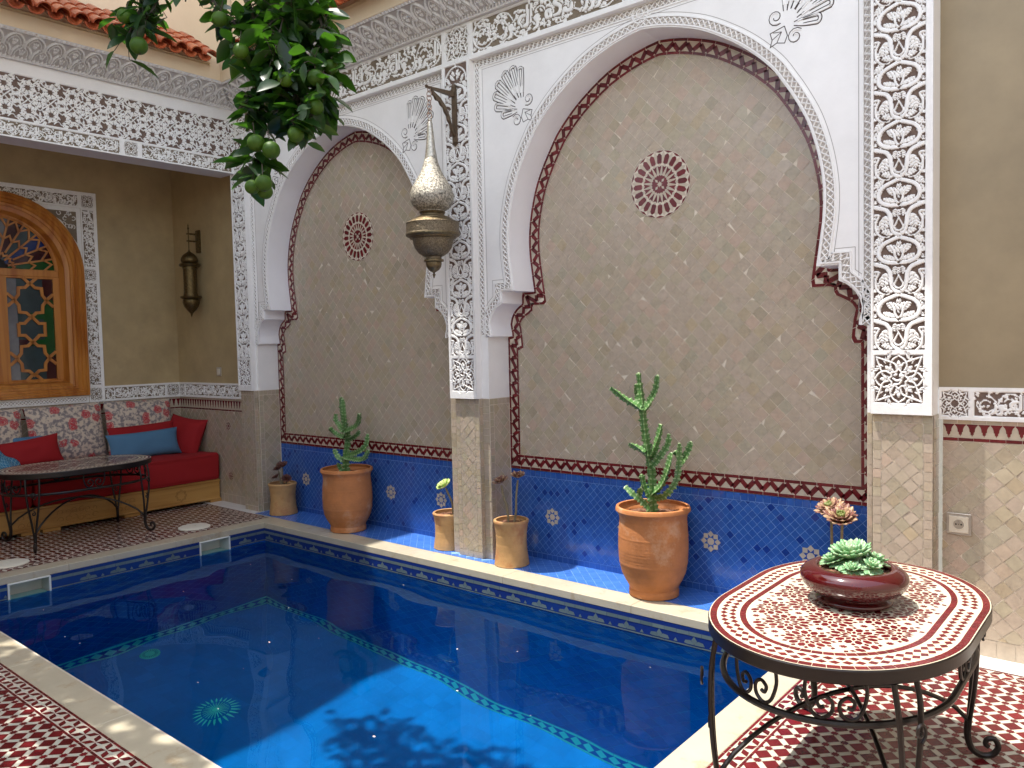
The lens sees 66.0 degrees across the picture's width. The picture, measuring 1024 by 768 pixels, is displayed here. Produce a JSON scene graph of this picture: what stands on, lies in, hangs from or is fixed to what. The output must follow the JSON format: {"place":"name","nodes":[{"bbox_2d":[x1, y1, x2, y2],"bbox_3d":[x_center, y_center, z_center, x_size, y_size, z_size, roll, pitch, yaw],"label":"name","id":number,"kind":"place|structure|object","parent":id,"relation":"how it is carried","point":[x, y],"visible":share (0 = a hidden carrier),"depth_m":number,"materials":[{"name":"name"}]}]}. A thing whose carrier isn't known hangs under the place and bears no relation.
{"place":"outdoors","nodes":[
{"label":"outdoors","id":0,"kind":"place"},
{"bbox_2d":[0,501,1023,767],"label":"floor","id":1,"kind":"structure","parent":0,"point":[38,729],"depth_m":3.13,"materials":[{"name":"red ceramic tile"},{"name":"white ceramic tile"},{"name":"tile"}]},
{"bbox_2d":[0,558,29,568],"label":"skimmer lid","id":2,"kind":"object","parent":1,"relation":"on","point":[10,563],"visible":1,"depth_m":5.68,"materials":[{"name":"plastic"}]},
{"bbox_2d":[0,454,155,553],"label":"mosaic table","id":3,"kind":"object","parent":1,"relation":"on","point":[68,468],"visible":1,"depth_m":6.35,"materials":[{"name":"metal"}]},
{"bbox_2d":[0,451,221,536],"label":"sofa","id":4,"kind":"object","parent":1,"relation":"on","point":[177,479],"visible":0.73,"depth_m":7.16,"materials":[{"name":"red fabric"}]},
{"bbox_2d":[0,451,20,468],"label":"cushion","id":5,"kind":"object","parent":4,"relation":"on","point":[5,461],"visible":0.46,"depth_m":6.67,"materials":[{"name":"blue fabric"}]},
{"bbox_2d":[0,408,21,443],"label":"cushion","id":6,"kind":"object","parent":4,"relation":"on","point":[10,426],"visible":0.6,"depth_m":6.96,"materials":[{"name":"fabric"}]},
{"bbox_2d":[13,436,41,441],"bbox_3d":[-4.322,0.548,7.064,0.108,0.160,0.300,-15,-6,40],"label":"cushion","id":7,"kind":"object","parent":4,"relation":"on","point":[20,439],"visible":0.16,"depth_m":7.01,"materials":[{"name":"blue fabric"}]},
{"bbox_2d":[0,433,63,464],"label":"cushion","id":8,"kind":"object","parent":4,"relation":"on","point":[38,449],"visible":0.81,"depth_m":6.91,"materials":[{"name":"red fabric"}]},
{"bbox_2d":[24,402,107,459],"bbox_3d":[-4.156,0.465,7.363,0.181,0.545,0.665,-12,-3,40],"label":"cushion","id":9,"kind":"object","parent":4,"relation":"on","point":[78,429],"visible":0.74,"depth_m":7.33,"materials":[{"name":"fabric"}]},
{"bbox_2d":[103,398,170,454],"bbox_3d":[-3.718,0.428,7.882,0.179,0.545,0.665,-12,-6,40],"label":"cushion","id":10,"kind":"object","parent":4,"relation":"on","point":[126,413],"visible":0.5,"depth_m":7.79,"materials":[{"name":"fabric"}]},
{"bbox_2d":[106,420,172,434],"bbox_3d":[-3.629,0.542,7.763,0.151,0.300,0.660,-15,-4,40],"label":"cushion","id":11,"kind":"object","parent":4,"relation":"on","point":[141,428],"visible":0.26,"depth_m":7.71,"materials":[{"name":"red fabric"}]},
{"bbox_2d":[106,427,180,455],"bbox_3d":[-3.570,0.587,7.658,0.158,0.265,0.700,-17,-7,40],"label":"cushion","id":12,"kind":"object","parent":4,"relation":"on","point":[157,442],"visible":0.88,"depth_m":7.61,"materials":[{"name":"blue fabric"}]},
{"bbox_2d":[171,414,207,452],"bbox_3d":[-3.337,0.533,8.019,0.440,0.420,0.180,8,-14,17],"label":"cushion","id":13,"kind":"object","parent":4,"relation":"on","point":[189,433],"visible":0.73,"depth_m":7.94,"materials":[{"name":"red fabric"}]},
{"bbox_2d":[0,143,245,505],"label":"loggia wall","id":14,"kind":"structure","parent":1,"relation":"on","point":[92,252],"depth_m":7.71,"materials":[{"name":"beige paint"}]},
{"bbox_2d":[0,191,90,399],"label":"arched window","id":15,"kind":"structure","parent":14,"relation":"in","point":[44,353],"depth_m":7.36,"materials":[{"name":"brown wood"}]},
{"bbox_2d":[0,24,233,177],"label":"carved frieze","id":16,"kind":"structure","parent":14,"relation":"on","point":[62,96],"depth_m":6.37,"materials":[{"name":"paint"}]},
{"bbox_2d":[0,0,231,80],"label":"wall","id":17,"kind":"structure","parent":16,"relation":"on","point":[183,16],"depth_m":6.46,"materials":[{"name":"beige paint"}]},
{"bbox_2d":[0,0,215,64],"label":"tiled eave","id":18,"kind":"object","parent":17,"relation":"attached to","point":[77,13],"visible":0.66,"depth_m":6.03,"materials":[{"name":"ceramic"}]},
{"bbox_2d":[179,225,201,316],"bbox_3d":[-3.213,-1.130,7.865,0.206,0.938,0.212,1,4,40],"label":"wall sconce","id":19,"kind":"object","parent":14,"relation":"attached to","point":[189,265],"depth_m":7.82,"materials":[{"name":"gold metal"}]},
{"bbox_2d":[216,367,221,375],"bbox_3d":[-2.904,-0.122,7.806,0.076,0.090,0.014,1,4,40],"label":"light switch","id":20,"kind":"object","parent":14,"relation":"attached to","point":[219,371],"visible":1,"depth_m":7.79,"materials":[{"name":"plastic"}]},
{"bbox_2d":[178,523,210,530],"bbox_3d":[-2.721,1.219,6.747,0.260,0.013,0.260,1,4,40],"label":"skimmer lid","id":21,"kind":"object","parent":1,"relation":"on","point":[192,526],"visible":1,"depth_m":6.71,"materials":[{"name":"plastic"}]},
{"bbox_2d":[98,0,356,206],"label":"orange tree","id":22,"kind":"object","parent":1,"relation":"on","point":[283,71],"visible":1,"depth_m":3.30,"materials":[{"name":"green plant"}]},
{"bbox_2d":[0,528,734,657],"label":"pool basin","id":23,"kind":"object","parent":1,"relation":"in","point":[651,628],"visible":0.11,"depth_m":5.48,"materials":[{"name":"tile"}]},
{"bbox_2d":[0,575,51,599],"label":"pool skimmer","id":24,"kind":"object","parent":23,"relation":"attached to","point":[28,587],"visible":0.53,"depth_m":5.56,"materials":[{"name":"white plastic"}]},
{"bbox_2d":[197,536,230,555],"bbox_3d":[-2.515,1.369,6.565,0.173,0.179,0.270,1,4,40],"label":"pool skimmer","id":25,"kind":"object","parent":23,"relation":"attached to","point":[214,545],"visible":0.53,"depth_m":6.63,"materials":[{"name":"white plastic"}]},
{"bbox_2d":[0,541,767,767],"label":"water","id":26,"kind":"structure","parent":23,"relation":"in","point":[286,656],"depth_m":4.08,"materials":[{"name":"blue liquid"}]},
{"bbox_2d":[0,517,799,767],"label":"pool coping","id":27,"kind":"object","parent":23,"relation":"on","point":[735,719],"visible":0.82,"depth_m":4.19,"materials":[{"name":"beige stone"}]},
{"bbox_2d":[256,510,722,610],"bbox_3d":[-0.235,1.223,5.684,5.335,0.003,0.315,1,4,40],"label":"planting ledge","id":28,"kind":"object","parent":1,"relation":"on","point":[696,598],"visible":0.56,"depth_m":5.29,"materials":[{"name":"blue tile"}]},
{"bbox_2d":[268,480,297,515],"bbox_3d":[-2.099,1.044,7.227,0.261,0.285,0.259,0,3,29],"label":"terracotta pot","id":29,"kind":"object","parent":28,"relation":"on","point":[283,500],"visible":0.96,"depth_m":7.13,"materials":[{"name":"ceramic"}]},
{"bbox_2d":[272,461,291,484],"bbox_3d":[-2.113,0.838,7.199,0.243,0.279,0.136,1,4,40],"label":"rosette succulent","id":30,"kind":"object","parent":29,"relation":"in","point":[286,477],"visible":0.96,"depth_m":7.17,"materials":[{"name":"brown plant"}]},
{"bbox_2d":[320,464,372,533],"bbox_3d":[-1.358,0.946,6.505,0.429,0.518,0.434,-1,3,0],"label":"terracotta pot","id":31,"kind":"object","parent":28,"relation":"on","point":[347,498],"visible":0.98,"depth_m":6.35,"materials":[{"name":"ceramic"}]},
{"bbox_2d":[328,397,369,470],"bbox_3d":[-1.324,0.439,6.432,0.526,0.668,0.132,1,4,40],"label":"cactus","id":32,"kind":"object","parent":31,"relation":"on","point":[348,438],"visible":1,"depth_m":6.45,"materials":[{"name":"green plant"}]},
{"bbox_2d":[432,508,454,550],"bbox_3d":[-0.465,1.082,5.878,0.251,0.268,0.248,-3,3,-29],"label":"terracotta pot","id":33,"kind":"object","parent":28,"relation":"on","point":[444,529],"visible":0.63,"depth_m":5.77,"materials":[{"name":"ceramic"}]},
{"bbox_2d":[436,478,453,513],"bbox_3d":[-0.503,0.852,5.815,0.123,0.305,0.116,1,4,40],"label":"rosette succulent","id":34,"kind":"object","parent":33,"relation":"in","point":[443,483],"visible":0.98,"depth_m":5.81,"materials":[{"name":"plant"}]},
{"bbox_2d":[493,515,529,567],"bbox_3d":[-0.004,1.075,5.385,0.245,0.311,0.247,-2,3,-19],"label":"terracotta pot","id":35,"kind":"object","parent":28,"relation":"on","point":[511,545],"visible":0.99,"depth_m":5.29,"materials":[{"name":"ceramic"}]},
{"bbox_2d":[492,470,524,521],"bbox_3d":[-0.020,0.776,5.356,0.269,0.383,0.121,1,4,40],"label":"rosette succulent","id":36,"kind":"object","parent":35,"relation":"in","point":[503,478],"visible":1,"depth_m":5.36,"materials":[{"name":"brown plant"}]},
{"bbox_2d":[615,498,690,600],"bbox_3d":[0.839,0.981,4.674,0.441,0.531,0.436,-1,3,10],"label":"terracotta pot","id":37,"kind":"object","parent":28,"relation":"on","point":[653,547],"visible":0.96,"depth_m":4.51,"materials":[{"name":"ceramic"}]},
{"bbox_2d":[609,372,692,511],"bbox_3d":[0.825,0.363,4.621,0.530,0.863,0.130,1,4,40],"label":"cactus","id":38,"kind":"object","parent":37,"relation":"on","point":[645,449],"visible":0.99,"depth_m":4.64,"materials":[{"name":"green plant"}]},
{"bbox_3d":[1.674,1.106,4.070,0.250,0.304,0.249,-2,3,-9],"label":"terracotta pot","id":39,"kind":"object","parent":28,"relation":"on","visible":0},
{"bbox_2d":[814,497,858,551],"bbox_3d":[1.639,0.791,4.005,0.158,0.411,0.268,-2,3,-5],"label":"rosette succulent","id":40,"kind":"object","parent":39,"relation":"in","point":[835,510],"visible":0.94,"depth_m":3.96,"materials":[{"name":"pink plant"}]},
{"bbox_2d":[222,0,942,593],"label":"arcade wall","id":41,"kind":"structure","parent":1,"relation":"on","point":[720,218],"depth_m":4.94,"materials":[{"name":"beige tile"}]},
{"bbox_2d":[220,0,408,81],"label":"wall","id":42,"kind":"structure","parent":41,"relation":"on","point":[362,10],"depth_m":5.65,"materials":[{"name":"beige paint"}]},
{"bbox_2d":[232,0,358,55],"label":"tiled eave","id":43,"kind":"object","parent":42,"relation":"attached to","point":[339,2],"visible":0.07,"depth_m":5.61,"materials":[{"name":"ceramic"}]},
{"bbox_2d":[425,84,457,146],"bbox_3d":[-0.476,-1.845,5.338,0.034,0.425,0.285,1,4,40],"label":"lantern bracket","id":44,"kind":"object","parent":41,"relation":"attached to","point":[453,124],"visible":1,"depth_m":5.41,"materials":[{"name":"grey metal"}]},
{"bbox_2d":[406,88,459,277],"bbox_3d":[-0.538,-1.345,5.268,0.366,1.272,0.366,1,4,40],"label":"hanging lantern","id":45,"kind":"object","parent":44,"relation":"hanging from","point":[432,231],"visible":1,"depth_m":5.18,"materials":[{"name":"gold metal"}]},
{"bbox_2d":[700,560,1000,767],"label":"mosaic table","id":46,"kind":"object","parent":1,"relation":"on","point":[782,620],"visible":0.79,"depth_m":2.37,"materials":[{"name":"tile"}]},
{"bbox_2d":[800,556,909,611],"bbox_3d":[1.136,0.661,2.622,0.336,0.122,0.336,1,4,40],"label":"glazed bowl","id":47,"kind":"object","parent":46,"relation":"on","point":[833,587],"visible":0.71,"depth_m":2.51,"materials":[{"name":"red ceramic"}]},
{"bbox_2d":[819,538,890,574],"bbox_3d":[1.133,0.569,2.616,0.214,0.105,0.198,1,4,40],"label":"echeveria","id":48,"kind":"object","parent":47,"relation":"on","point":[856,556],"visible":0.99,"depth_m":2.60,"materials":[{"name":"green plant"}]},
{"bbox_2d":[939,0,1023,663],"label":"wall","id":49,"kind":"structure","parent":1,"relation":"on","point":[981,322],"depth_m":3.59,"materials":[{"name":"beige paint"}]},
{"bbox_2d":[947,512,971,535],"bbox_3d":[2.095,0.658,3.695,0.102,0.102,0.022,1,4,40],"label":"power socket","id":50,"kind":"object","parent":49,"relation":"attached to","point":[959,523],"visible":1,"depth_m":3.69,"materials":[{"name":"plastic"}]}
]}

